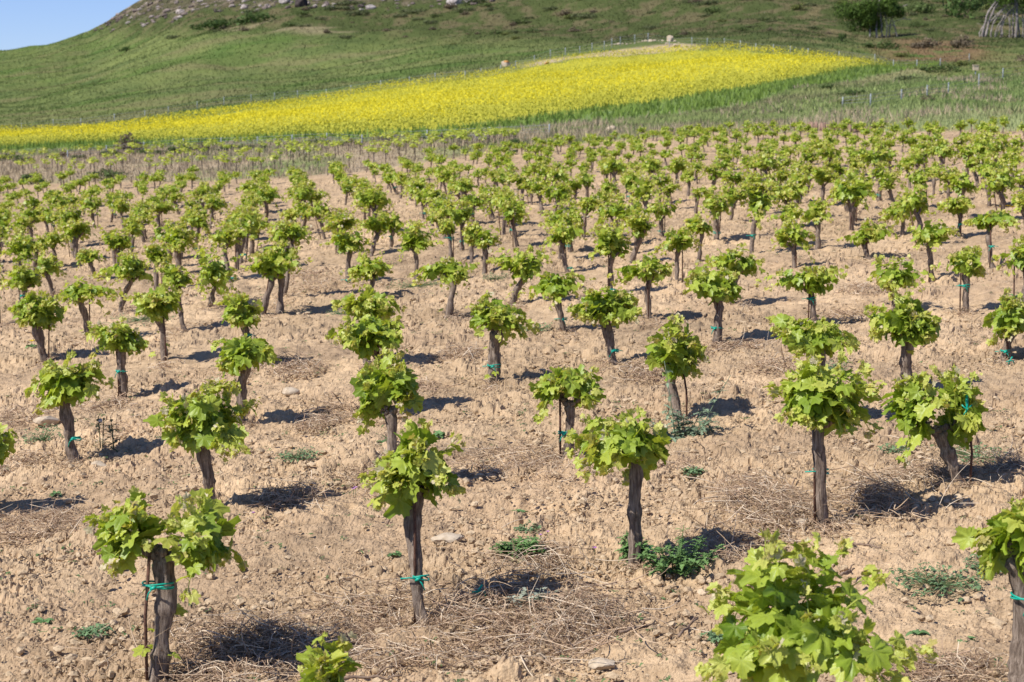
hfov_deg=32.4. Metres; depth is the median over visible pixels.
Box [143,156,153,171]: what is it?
young vine
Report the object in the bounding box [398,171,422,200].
grape vine
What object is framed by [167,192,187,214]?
grape vine
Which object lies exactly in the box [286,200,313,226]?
grape vine
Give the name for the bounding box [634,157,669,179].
grape vine
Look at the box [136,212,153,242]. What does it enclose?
grape vine
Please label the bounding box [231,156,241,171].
young vine
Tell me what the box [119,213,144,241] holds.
grape vine
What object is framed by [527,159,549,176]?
grape vine
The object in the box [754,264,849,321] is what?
grape vine
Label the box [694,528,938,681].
grape vine
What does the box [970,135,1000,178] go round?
grape vine
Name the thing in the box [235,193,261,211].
grape vine
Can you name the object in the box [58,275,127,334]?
grape vine
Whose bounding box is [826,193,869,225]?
grape vine
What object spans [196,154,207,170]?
young vine
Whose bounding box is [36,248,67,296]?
grape vine
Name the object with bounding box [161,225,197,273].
grape vine
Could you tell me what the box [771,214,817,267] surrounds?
grape vine
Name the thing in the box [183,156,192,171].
young vine
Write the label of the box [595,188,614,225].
grape vine
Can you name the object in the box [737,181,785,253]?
grape vine
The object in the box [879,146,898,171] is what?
grape vine
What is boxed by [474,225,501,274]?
grape vine
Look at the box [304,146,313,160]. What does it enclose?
young vine
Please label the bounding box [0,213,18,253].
grape vine
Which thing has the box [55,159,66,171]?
young vine
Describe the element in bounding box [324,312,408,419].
grape vine
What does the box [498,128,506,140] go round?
young vine
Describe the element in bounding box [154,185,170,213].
grape vine
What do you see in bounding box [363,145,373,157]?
young vine
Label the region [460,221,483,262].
grape vine
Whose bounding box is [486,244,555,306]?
grape vine
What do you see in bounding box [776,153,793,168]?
grape vine
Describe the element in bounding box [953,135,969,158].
grape vine
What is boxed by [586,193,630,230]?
grape vine
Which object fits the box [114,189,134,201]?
grape vine
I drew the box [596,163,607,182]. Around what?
grape vine
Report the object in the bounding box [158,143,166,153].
young vine
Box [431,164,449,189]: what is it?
grape vine
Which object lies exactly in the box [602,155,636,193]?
grape vine
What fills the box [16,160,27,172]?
young vine
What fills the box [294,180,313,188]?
grape vine
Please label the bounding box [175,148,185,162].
young vine
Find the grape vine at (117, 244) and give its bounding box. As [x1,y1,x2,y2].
[98,227,136,273]
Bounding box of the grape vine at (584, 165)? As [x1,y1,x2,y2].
[575,160,593,173]
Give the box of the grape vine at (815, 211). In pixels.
[800,195,834,249]
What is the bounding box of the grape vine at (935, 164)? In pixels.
[924,161,951,194]
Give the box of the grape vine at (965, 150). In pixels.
[951,141,973,176]
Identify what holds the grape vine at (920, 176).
on the soil
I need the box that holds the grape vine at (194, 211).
[179,207,201,229]
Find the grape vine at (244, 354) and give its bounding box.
[207,333,281,424]
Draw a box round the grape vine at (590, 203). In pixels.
[576,192,603,237]
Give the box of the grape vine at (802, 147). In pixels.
[796,144,813,162]
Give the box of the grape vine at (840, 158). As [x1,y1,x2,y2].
[828,150,843,164]
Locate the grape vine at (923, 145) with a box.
[908,141,934,170]
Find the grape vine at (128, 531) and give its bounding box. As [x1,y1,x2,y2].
[82,486,248,681]
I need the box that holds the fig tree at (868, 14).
[832,0,910,37]
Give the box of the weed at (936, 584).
[888,562,985,601]
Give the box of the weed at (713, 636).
[699,630,722,642]
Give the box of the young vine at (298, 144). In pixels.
[293,142,304,157]
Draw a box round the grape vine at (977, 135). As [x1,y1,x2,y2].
[967,130,1001,143]
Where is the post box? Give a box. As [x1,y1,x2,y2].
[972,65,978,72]
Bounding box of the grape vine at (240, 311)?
[213,292,263,337]
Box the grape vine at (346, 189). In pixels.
[337,180,354,204]
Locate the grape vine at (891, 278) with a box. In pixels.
[866,254,934,310]
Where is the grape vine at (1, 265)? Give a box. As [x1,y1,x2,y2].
[0,263,7,322]
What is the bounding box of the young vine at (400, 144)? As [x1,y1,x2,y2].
[394,140,404,157]
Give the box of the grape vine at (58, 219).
[51,213,66,244]
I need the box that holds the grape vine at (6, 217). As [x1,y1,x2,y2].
[0,203,16,247]
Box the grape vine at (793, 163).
[789,156,807,172]
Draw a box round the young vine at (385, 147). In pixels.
[380,146,390,162]
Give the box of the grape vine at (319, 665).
[296,631,362,681]
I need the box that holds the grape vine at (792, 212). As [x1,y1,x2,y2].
[767,202,808,241]
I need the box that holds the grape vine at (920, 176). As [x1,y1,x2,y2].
[904,166,935,201]
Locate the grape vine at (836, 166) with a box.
[823,158,847,198]
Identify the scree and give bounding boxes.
[87,0,495,32]
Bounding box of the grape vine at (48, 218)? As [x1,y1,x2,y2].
[38,211,60,232]
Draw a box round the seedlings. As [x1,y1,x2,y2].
[0,155,1022,681]
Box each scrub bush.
[164,35,178,38]
[243,9,260,12]
[281,22,299,26]
[294,10,308,14]
[323,5,353,9]
[334,1,355,4]
[335,6,359,9]
[338,34,354,37]
[341,0,362,3]
[342,9,369,15]
[393,13,407,16]
[399,8,425,12]
[422,19,436,23]
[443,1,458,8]
[450,7,475,11]
[461,0,486,3]
[478,2,493,6]
[489,30,503,34]
[510,18,525,23]
[525,29,538,32]
[542,6,557,9]
[556,9,571,15]
[567,27,580,31]
[570,12,596,18]
[643,25,659,28]
[692,0,718,4]
[703,6,722,12]
[734,27,749,30]
[790,2,807,9]
[836,0,855,4]
[904,12,917,15]
[908,22,929,27]
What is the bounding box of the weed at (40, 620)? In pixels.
[31,617,54,623]
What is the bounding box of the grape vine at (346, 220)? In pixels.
[326,210,359,253]
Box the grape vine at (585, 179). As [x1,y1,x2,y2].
[575,170,595,196]
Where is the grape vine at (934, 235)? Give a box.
[907,219,960,281]
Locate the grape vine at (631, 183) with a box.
[619,169,651,204]
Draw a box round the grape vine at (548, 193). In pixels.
[537,178,575,215]
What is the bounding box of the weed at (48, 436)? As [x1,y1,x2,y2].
[21,423,62,443]
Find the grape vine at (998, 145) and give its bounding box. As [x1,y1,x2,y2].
[982,131,1013,162]
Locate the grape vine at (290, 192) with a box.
[278,183,310,202]
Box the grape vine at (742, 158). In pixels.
[739,154,754,173]
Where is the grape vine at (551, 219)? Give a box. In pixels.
[536,210,575,259]
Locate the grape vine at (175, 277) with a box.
[153,257,194,331]
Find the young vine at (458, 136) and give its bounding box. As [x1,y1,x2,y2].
[456,133,465,149]
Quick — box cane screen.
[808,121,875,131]
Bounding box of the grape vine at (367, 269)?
[338,251,393,288]
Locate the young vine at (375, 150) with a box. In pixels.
[366,146,380,161]
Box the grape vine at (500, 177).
[494,170,511,185]
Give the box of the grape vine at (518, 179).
[504,173,529,200]
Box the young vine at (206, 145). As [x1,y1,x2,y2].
[203,141,212,154]
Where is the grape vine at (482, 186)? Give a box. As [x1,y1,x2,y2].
[477,182,497,213]
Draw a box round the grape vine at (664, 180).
[648,170,678,202]
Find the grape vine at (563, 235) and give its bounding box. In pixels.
[539,219,589,272]
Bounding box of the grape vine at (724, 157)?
[718,152,733,170]
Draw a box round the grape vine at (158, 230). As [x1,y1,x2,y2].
[150,218,191,266]
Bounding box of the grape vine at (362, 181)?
[352,176,369,203]
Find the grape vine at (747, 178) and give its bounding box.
[741,169,763,189]
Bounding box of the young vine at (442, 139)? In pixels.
[438,136,450,153]
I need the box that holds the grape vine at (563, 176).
[544,165,576,201]
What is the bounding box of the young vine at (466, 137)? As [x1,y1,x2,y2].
[464,136,471,148]
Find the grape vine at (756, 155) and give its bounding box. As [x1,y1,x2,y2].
[738,152,760,171]
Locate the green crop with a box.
[0,60,939,149]
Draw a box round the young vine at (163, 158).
[158,155,170,172]
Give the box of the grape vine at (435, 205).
[421,197,455,239]
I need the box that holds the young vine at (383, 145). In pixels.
[379,140,390,149]
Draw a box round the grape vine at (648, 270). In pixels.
[607,252,675,318]
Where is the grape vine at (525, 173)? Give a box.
[520,164,531,176]
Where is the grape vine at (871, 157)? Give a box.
[856,144,891,184]
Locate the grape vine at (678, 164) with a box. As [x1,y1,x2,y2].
[659,157,693,190]
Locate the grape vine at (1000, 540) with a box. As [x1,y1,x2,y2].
[951,496,1023,681]
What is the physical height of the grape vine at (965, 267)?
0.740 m
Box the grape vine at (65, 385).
[23,350,114,463]
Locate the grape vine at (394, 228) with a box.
[378,211,401,246]
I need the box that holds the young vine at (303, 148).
[299,144,308,159]
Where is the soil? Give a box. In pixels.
[0,106,1023,681]
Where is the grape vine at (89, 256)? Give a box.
[75,248,106,278]
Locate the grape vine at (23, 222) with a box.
[10,215,36,233]
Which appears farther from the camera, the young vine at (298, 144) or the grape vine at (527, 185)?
the young vine at (298, 144)
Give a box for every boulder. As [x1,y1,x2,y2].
[279,0,290,3]
[295,0,307,6]
[366,4,375,9]
[446,0,462,3]
[501,60,509,65]
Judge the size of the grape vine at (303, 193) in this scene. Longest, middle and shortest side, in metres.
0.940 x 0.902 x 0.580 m
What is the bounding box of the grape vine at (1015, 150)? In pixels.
[998,143,1023,176]
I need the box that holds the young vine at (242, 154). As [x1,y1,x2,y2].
[237,150,246,158]
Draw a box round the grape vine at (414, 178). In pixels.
[401,176,432,205]
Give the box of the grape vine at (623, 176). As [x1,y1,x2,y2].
[619,171,638,200]
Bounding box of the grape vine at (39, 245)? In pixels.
[13,233,53,272]
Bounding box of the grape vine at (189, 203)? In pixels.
[180,195,203,211]
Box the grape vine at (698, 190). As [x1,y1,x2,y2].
[689,185,710,213]
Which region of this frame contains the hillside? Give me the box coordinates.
[0,0,1023,172]
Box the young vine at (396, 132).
[389,129,398,137]
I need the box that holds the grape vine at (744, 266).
[695,242,771,304]
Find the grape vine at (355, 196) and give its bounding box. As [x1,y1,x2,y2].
[351,187,376,219]
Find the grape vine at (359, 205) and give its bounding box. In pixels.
[352,189,385,211]
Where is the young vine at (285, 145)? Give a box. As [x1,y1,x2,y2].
[281,140,290,154]
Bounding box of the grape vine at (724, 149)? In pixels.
[715,144,733,169]
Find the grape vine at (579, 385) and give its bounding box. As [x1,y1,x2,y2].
[528,363,606,457]
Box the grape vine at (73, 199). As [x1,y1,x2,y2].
[64,192,83,211]
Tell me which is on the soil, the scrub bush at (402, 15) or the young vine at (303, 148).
the young vine at (303, 148)
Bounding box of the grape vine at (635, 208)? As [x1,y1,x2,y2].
[610,198,651,253]
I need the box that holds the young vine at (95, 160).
[87,157,98,170]
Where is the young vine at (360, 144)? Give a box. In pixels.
[355,139,364,154]
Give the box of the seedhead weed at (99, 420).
[93,416,108,447]
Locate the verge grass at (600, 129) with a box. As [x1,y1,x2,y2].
[0,72,1023,183]
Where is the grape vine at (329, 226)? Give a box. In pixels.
[317,208,358,249]
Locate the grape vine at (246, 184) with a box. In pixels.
[236,180,258,198]
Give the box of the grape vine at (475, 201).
[455,191,489,223]
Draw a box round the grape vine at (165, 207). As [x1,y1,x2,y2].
[148,200,180,227]
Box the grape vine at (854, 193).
[827,177,876,230]
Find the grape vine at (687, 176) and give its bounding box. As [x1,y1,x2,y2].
[679,166,696,196]
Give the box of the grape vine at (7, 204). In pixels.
[0,199,17,209]
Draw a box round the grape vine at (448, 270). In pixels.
[407,255,479,318]
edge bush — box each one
[18,173,46,183]
[85,168,127,179]
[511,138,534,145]
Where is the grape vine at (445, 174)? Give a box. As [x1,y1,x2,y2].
[430,166,464,195]
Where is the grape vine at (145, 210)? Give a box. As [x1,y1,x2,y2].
[128,207,157,238]
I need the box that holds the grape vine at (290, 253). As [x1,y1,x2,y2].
[258,238,299,313]
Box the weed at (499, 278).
[483,272,506,279]
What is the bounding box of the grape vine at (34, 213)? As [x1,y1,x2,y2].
[10,204,43,239]
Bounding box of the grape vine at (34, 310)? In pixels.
[8,289,64,361]
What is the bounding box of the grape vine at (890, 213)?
[878,199,929,236]
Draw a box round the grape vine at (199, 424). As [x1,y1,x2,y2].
[143,377,261,498]
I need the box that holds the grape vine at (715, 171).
[698,161,721,195]
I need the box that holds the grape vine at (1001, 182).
[978,167,1023,210]
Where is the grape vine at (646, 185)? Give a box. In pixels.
[629,174,662,221]
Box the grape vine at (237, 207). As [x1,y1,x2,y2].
[232,204,261,213]
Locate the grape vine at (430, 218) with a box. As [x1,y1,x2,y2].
[426,211,442,233]
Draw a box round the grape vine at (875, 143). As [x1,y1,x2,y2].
[868,136,891,151]
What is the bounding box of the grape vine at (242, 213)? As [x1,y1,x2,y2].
[229,210,267,248]
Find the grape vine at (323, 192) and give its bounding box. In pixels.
[317,189,330,198]
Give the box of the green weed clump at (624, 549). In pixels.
[614,530,652,568]
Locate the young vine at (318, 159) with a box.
[313,155,322,169]
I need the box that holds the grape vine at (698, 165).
[689,158,706,183]
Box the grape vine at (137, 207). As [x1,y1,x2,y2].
[127,199,156,235]
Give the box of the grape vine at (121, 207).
[110,198,134,227]
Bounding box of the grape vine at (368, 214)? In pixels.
[355,182,385,216]
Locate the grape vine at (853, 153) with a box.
[846,144,868,175]
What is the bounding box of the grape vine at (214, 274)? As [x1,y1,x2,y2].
[187,242,243,306]
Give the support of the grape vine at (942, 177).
on the soil
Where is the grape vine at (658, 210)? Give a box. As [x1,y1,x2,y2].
[648,196,681,236]
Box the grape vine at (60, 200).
[47,190,71,220]
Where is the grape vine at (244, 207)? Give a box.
[233,206,258,218]
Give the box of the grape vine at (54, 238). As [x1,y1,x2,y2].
[43,230,72,267]
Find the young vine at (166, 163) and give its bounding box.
[161,159,171,174]
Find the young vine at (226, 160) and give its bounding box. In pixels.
[219,155,230,173]
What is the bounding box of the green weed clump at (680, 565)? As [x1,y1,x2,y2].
[630,525,724,575]
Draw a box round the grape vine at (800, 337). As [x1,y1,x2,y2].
[765,313,860,365]
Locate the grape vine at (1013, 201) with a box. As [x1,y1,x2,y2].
[1010,193,1023,220]
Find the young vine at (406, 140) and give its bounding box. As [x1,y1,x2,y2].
[401,137,411,152]
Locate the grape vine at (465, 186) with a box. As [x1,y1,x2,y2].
[448,177,482,209]
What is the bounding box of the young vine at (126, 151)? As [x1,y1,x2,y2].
[124,149,133,161]
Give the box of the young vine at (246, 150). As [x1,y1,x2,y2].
[241,145,251,156]
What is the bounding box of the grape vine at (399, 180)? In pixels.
[393,170,408,197]
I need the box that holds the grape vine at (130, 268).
[87,250,153,312]
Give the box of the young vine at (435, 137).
[428,134,438,147]
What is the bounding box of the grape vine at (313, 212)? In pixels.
[300,199,334,238]
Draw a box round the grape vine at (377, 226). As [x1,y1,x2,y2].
[356,209,392,255]
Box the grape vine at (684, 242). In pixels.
[651,224,702,282]
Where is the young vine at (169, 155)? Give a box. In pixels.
[166,151,176,166]
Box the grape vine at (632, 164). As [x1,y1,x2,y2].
[626,160,640,172]
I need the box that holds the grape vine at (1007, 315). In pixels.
[982,287,1023,361]
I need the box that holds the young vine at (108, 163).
[104,159,115,171]
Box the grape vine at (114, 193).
[105,191,124,218]
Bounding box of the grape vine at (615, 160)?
[600,157,627,181]
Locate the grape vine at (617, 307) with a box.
[565,285,642,364]
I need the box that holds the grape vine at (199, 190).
[184,181,218,210]
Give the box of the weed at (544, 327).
[524,322,552,331]
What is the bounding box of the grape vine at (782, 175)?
[772,167,791,199]
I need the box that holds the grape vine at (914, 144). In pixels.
[910,140,920,166]
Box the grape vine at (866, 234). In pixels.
[836,218,899,258]
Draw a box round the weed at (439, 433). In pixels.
[433,430,444,437]
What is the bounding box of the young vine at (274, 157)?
[270,153,279,169]
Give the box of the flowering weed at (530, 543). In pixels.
[487,535,546,562]
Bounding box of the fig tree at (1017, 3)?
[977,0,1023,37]
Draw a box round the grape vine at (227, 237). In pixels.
[199,227,242,281]
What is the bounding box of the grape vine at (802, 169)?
[787,164,813,202]
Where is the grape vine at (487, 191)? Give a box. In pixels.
[476,185,500,218]
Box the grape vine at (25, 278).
[0,259,45,299]
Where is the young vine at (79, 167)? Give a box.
[77,163,85,176]
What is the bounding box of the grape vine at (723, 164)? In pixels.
[712,154,736,184]
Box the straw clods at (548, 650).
[0,270,1019,681]
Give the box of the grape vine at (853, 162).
[842,155,869,174]
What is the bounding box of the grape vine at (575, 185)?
[567,175,581,204]
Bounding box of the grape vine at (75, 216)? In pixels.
[54,203,88,247]
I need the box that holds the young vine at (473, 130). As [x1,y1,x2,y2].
[472,128,481,140]
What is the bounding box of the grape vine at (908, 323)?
[863,286,941,380]
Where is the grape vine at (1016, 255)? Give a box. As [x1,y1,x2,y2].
[991,234,1023,303]
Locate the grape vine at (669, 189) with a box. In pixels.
[660,181,682,208]
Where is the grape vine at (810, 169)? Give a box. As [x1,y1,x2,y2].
[800,161,812,193]
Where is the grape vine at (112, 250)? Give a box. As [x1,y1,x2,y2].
[101,231,127,263]
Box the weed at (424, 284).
[385,280,445,289]
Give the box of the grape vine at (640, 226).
[620,210,656,263]
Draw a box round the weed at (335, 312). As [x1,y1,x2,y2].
[326,309,346,315]
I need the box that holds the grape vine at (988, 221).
[962,209,1020,268]
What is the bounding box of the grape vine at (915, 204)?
[891,183,936,244]
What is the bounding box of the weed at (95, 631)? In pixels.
[72,623,115,638]
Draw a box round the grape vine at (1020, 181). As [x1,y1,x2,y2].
[1011,168,1023,193]
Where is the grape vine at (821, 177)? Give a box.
[808,165,841,200]
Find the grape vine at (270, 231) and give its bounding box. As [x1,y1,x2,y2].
[266,217,311,250]
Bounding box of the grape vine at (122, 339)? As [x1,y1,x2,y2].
[80,316,149,397]
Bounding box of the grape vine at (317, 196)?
[307,188,324,219]
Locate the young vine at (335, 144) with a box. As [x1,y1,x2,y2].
[330,141,340,154]
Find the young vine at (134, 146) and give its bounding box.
[131,143,139,156]
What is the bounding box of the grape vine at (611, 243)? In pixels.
[588,220,632,289]
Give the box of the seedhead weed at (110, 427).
[105,417,120,451]
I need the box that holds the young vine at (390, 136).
[384,133,393,138]
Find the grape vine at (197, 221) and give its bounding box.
[179,212,214,249]
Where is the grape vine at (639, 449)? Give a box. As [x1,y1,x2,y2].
[564,405,670,569]
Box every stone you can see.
[33,416,59,426]
[91,461,105,466]
[282,387,299,396]
[431,532,463,543]
[588,657,614,670]
[792,518,805,525]
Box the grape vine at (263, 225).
[249,217,274,254]
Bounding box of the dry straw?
[0,188,1023,681]
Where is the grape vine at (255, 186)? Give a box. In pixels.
[243,182,270,207]
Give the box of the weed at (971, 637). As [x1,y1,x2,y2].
[957,636,975,643]
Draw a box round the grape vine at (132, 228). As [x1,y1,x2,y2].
[125,217,144,252]
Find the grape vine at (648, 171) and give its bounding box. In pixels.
[641,158,662,178]
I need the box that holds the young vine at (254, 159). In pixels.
[246,155,258,171]
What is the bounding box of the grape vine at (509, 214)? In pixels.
[498,194,529,246]
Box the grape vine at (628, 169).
[621,168,644,176]
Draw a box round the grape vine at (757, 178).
[741,172,783,211]
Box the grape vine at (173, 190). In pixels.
[153,183,179,206]
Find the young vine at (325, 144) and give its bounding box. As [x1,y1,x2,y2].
[323,140,330,154]
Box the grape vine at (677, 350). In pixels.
[644,310,710,423]
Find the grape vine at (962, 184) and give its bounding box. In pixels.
[939,167,979,217]
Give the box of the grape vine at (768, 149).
[762,144,779,157]
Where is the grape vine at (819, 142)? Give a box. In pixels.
[808,134,837,162]
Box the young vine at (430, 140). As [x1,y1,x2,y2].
[425,137,434,145]
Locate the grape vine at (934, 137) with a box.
[925,131,942,141]
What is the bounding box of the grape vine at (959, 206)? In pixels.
[931,194,975,238]
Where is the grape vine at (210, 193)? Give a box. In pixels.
[199,190,223,219]
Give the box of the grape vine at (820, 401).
[762,349,886,527]
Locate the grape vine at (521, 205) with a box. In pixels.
[495,189,534,234]
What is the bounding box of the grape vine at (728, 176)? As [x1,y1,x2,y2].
[720,164,753,187]
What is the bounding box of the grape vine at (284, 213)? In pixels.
[278,209,300,222]
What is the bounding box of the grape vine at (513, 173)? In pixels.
[504,169,516,186]
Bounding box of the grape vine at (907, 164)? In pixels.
[892,151,920,187]
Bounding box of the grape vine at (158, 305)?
[125,282,183,360]
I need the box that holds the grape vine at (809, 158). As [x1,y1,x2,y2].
[798,148,818,164]
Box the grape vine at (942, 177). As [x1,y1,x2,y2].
[930,166,961,197]
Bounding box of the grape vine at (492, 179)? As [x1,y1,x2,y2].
[484,169,497,187]
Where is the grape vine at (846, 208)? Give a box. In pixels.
[830,172,861,211]
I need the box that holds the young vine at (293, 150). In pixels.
[287,146,298,163]
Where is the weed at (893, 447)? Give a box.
[878,442,915,453]
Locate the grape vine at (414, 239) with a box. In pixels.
[395,218,443,282]
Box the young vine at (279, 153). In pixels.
[273,148,285,164]
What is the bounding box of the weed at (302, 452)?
[275,446,322,461]
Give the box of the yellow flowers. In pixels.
[0,42,892,146]
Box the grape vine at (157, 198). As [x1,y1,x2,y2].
[144,190,165,221]
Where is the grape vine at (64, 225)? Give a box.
[56,220,82,256]
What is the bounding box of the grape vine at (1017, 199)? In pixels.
[1012,187,1023,207]
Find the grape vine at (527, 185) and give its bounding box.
[515,177,536,204]
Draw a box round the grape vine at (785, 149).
[771,144,799,159]
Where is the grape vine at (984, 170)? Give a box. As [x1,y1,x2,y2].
[973,153,1014,205]
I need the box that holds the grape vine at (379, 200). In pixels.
[353,183,395,217]
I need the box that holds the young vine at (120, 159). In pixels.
[117,154,127,169]
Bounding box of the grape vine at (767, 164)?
[747,152,783,179]
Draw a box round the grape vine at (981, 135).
[972,131,995,143]
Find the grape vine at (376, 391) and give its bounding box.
[349,347,423,452]
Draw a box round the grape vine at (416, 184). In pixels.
[400,177,436,214]
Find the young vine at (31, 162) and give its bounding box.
[27,159,35,170]
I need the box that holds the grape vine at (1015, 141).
[1005,134,1023,154]
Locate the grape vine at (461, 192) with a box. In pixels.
[454,176,474,197]
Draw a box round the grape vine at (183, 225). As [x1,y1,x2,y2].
[150,221,205,264]
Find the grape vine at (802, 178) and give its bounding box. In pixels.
[782,168,813,207]
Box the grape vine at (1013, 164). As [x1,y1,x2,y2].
[992,153,1023,174]
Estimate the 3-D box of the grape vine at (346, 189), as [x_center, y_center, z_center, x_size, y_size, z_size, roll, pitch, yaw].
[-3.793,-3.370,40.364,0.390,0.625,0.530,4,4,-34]
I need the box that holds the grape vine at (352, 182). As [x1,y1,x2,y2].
[349,174,375,185]
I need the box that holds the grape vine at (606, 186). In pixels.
[599,177,619,206]
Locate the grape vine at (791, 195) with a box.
[759,181,806,211]
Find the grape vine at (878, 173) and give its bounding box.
[866,161,893,201]
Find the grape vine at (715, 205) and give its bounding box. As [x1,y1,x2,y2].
[697,185,741,240]
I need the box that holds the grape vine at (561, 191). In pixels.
[550,182,572,213]
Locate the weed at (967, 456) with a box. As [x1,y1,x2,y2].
[954,442,1009,461]
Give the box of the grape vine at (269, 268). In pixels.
[240,248,313,314]
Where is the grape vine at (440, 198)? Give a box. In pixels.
[426,193,454,211]
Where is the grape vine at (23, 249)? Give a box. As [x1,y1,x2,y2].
[0,227,39,272]
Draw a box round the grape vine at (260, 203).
[243,190,264,206]
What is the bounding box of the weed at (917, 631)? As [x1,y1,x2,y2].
[906,629,929,635]
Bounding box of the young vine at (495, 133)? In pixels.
[489,128,500,144]
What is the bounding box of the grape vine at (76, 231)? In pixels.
[59,217,103,257]
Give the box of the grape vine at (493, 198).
[484,184,518,234]
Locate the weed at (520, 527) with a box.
[513,520,541,533]
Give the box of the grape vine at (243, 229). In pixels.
[208,215,252,269]
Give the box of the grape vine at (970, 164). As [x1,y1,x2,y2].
[962,152,993,189]
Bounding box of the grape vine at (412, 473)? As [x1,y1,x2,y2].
[357,418,465,623]
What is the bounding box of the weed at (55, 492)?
[49,490,61,496]
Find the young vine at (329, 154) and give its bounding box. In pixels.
[324,152,333,166]
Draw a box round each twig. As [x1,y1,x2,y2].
[344,665,402,679]
[511,628,533,637]
[618,618,654,633]
[677,616,698,637]
[840,564,854,575]
[850,537,880,547]
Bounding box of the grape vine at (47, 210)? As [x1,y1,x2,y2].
[31,202,57,231]
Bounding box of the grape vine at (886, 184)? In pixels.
[878,169,906,204]
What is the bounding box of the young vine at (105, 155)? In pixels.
[102,152,112,166]
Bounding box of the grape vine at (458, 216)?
[444,200,479,250]
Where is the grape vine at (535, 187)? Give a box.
[527,173,553,213]
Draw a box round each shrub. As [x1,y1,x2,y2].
[0,153,23,159]
[11,157,34,161]
[70,154,84,159]
[98,149,120,155]
[113,131,146,150]
[118,46,135,51]
[133,148,152,154]
[153,150,167,153]
[167,144,194,152]
[189,17,244,29]
[195,142,212,149]
[219,144,241,150]
[234,12,275,22]
[306,138,329,144]
[420,133,442,140]
[817,82,841,88]
[836,89,865,95]
[836,98,854,103]
[838,33,846,41]
[861,39,900,48]
[893,52,915,56]
[894,75,935,79]
[903,0,938,12]
[910,37,942,48]
[918,63,961,72]
[920,95,934,99]
[941,0,984,17]
[945,59,980,65]
[949,34,976,47]
[961,0,1000,5]
[1013,54,1023,61]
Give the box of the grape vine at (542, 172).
[533,164,555,179]
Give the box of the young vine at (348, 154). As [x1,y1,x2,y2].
[345,152,353,165]
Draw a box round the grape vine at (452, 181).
[447,174,474,205]
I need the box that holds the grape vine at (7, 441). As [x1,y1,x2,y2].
[0,422,18,464]
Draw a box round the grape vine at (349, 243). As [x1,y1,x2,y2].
[319,224,373,282]
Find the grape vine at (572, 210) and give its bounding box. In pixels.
[545,199,584,251]
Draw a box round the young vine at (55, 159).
[52,155,61,170]
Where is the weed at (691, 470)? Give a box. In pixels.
[680,466,706,475]
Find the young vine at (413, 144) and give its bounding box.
[408,141,420,158]
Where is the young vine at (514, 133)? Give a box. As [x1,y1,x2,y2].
[508,129,518,139]
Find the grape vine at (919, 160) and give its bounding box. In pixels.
[904,149,931,169]
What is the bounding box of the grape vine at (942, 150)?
[924,136,961,167]
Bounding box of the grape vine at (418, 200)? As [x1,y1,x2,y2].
[415,187,428,218]
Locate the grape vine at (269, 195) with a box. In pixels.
[251,185,284,222]
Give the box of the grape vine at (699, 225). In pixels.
[678,211,712,261]
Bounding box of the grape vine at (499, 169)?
[489,165,510,185]
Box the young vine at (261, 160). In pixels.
[256,157,265,170]
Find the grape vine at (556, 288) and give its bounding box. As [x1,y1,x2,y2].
[517,269,595,331]
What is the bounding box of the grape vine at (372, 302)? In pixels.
[330,284,407,364]
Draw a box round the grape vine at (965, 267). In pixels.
[930,245,986,312]
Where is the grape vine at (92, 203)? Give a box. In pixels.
[75,192,107,227]
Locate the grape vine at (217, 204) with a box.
[202,194,233,228]
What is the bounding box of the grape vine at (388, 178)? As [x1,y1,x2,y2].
[381,171,398,194]
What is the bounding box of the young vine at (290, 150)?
[285,144,296,160]
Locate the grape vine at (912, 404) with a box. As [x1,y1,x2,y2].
[880,364,988,484]
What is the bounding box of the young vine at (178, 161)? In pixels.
[174,156,182,170]
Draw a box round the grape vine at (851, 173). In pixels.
[829,164,875,221]
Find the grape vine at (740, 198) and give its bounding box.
[717,181,748,219]
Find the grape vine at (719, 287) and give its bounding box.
[682,266,744,346]
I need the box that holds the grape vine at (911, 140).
[900,134,922,147]
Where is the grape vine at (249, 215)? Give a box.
[211,205,260,263]
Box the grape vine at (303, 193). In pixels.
[289,181,319,220]
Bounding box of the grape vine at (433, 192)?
[410,182,459,225]
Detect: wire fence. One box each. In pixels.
[21,33,969,129]
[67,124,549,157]
[842,65,1023,103]
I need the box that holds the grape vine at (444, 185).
[437,172,451,193]
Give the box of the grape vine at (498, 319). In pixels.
[465,290,539,383]
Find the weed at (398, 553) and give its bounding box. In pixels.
[387,551,401,556]
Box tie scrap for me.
[472,584,485,595]
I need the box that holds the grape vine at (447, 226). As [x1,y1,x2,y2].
[437,216,456,257]
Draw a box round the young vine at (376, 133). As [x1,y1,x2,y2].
[369,132,378,142]
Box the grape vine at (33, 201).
[18,194,45,209]
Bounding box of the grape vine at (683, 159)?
[669,155,689,174]
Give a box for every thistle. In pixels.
[508,587,557,606]
[649,361,730,442]
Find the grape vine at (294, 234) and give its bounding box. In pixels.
[263,219,317,296]
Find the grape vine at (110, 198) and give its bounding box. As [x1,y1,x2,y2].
[103,189,128,222]
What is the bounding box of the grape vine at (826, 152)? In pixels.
[812,142,844,168]
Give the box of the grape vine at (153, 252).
[141,242,173,290]
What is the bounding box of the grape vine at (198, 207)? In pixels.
[183,202,209,218]
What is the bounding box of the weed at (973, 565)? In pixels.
[963,554,1001,575]
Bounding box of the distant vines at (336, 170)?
[0,115,1023,213]
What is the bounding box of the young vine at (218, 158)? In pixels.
[213,155,223,170]
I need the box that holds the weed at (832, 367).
[825,360,846,370]
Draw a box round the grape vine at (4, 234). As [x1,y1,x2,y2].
[0,226,9,238]
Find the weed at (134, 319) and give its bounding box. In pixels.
[107,311,175,325]

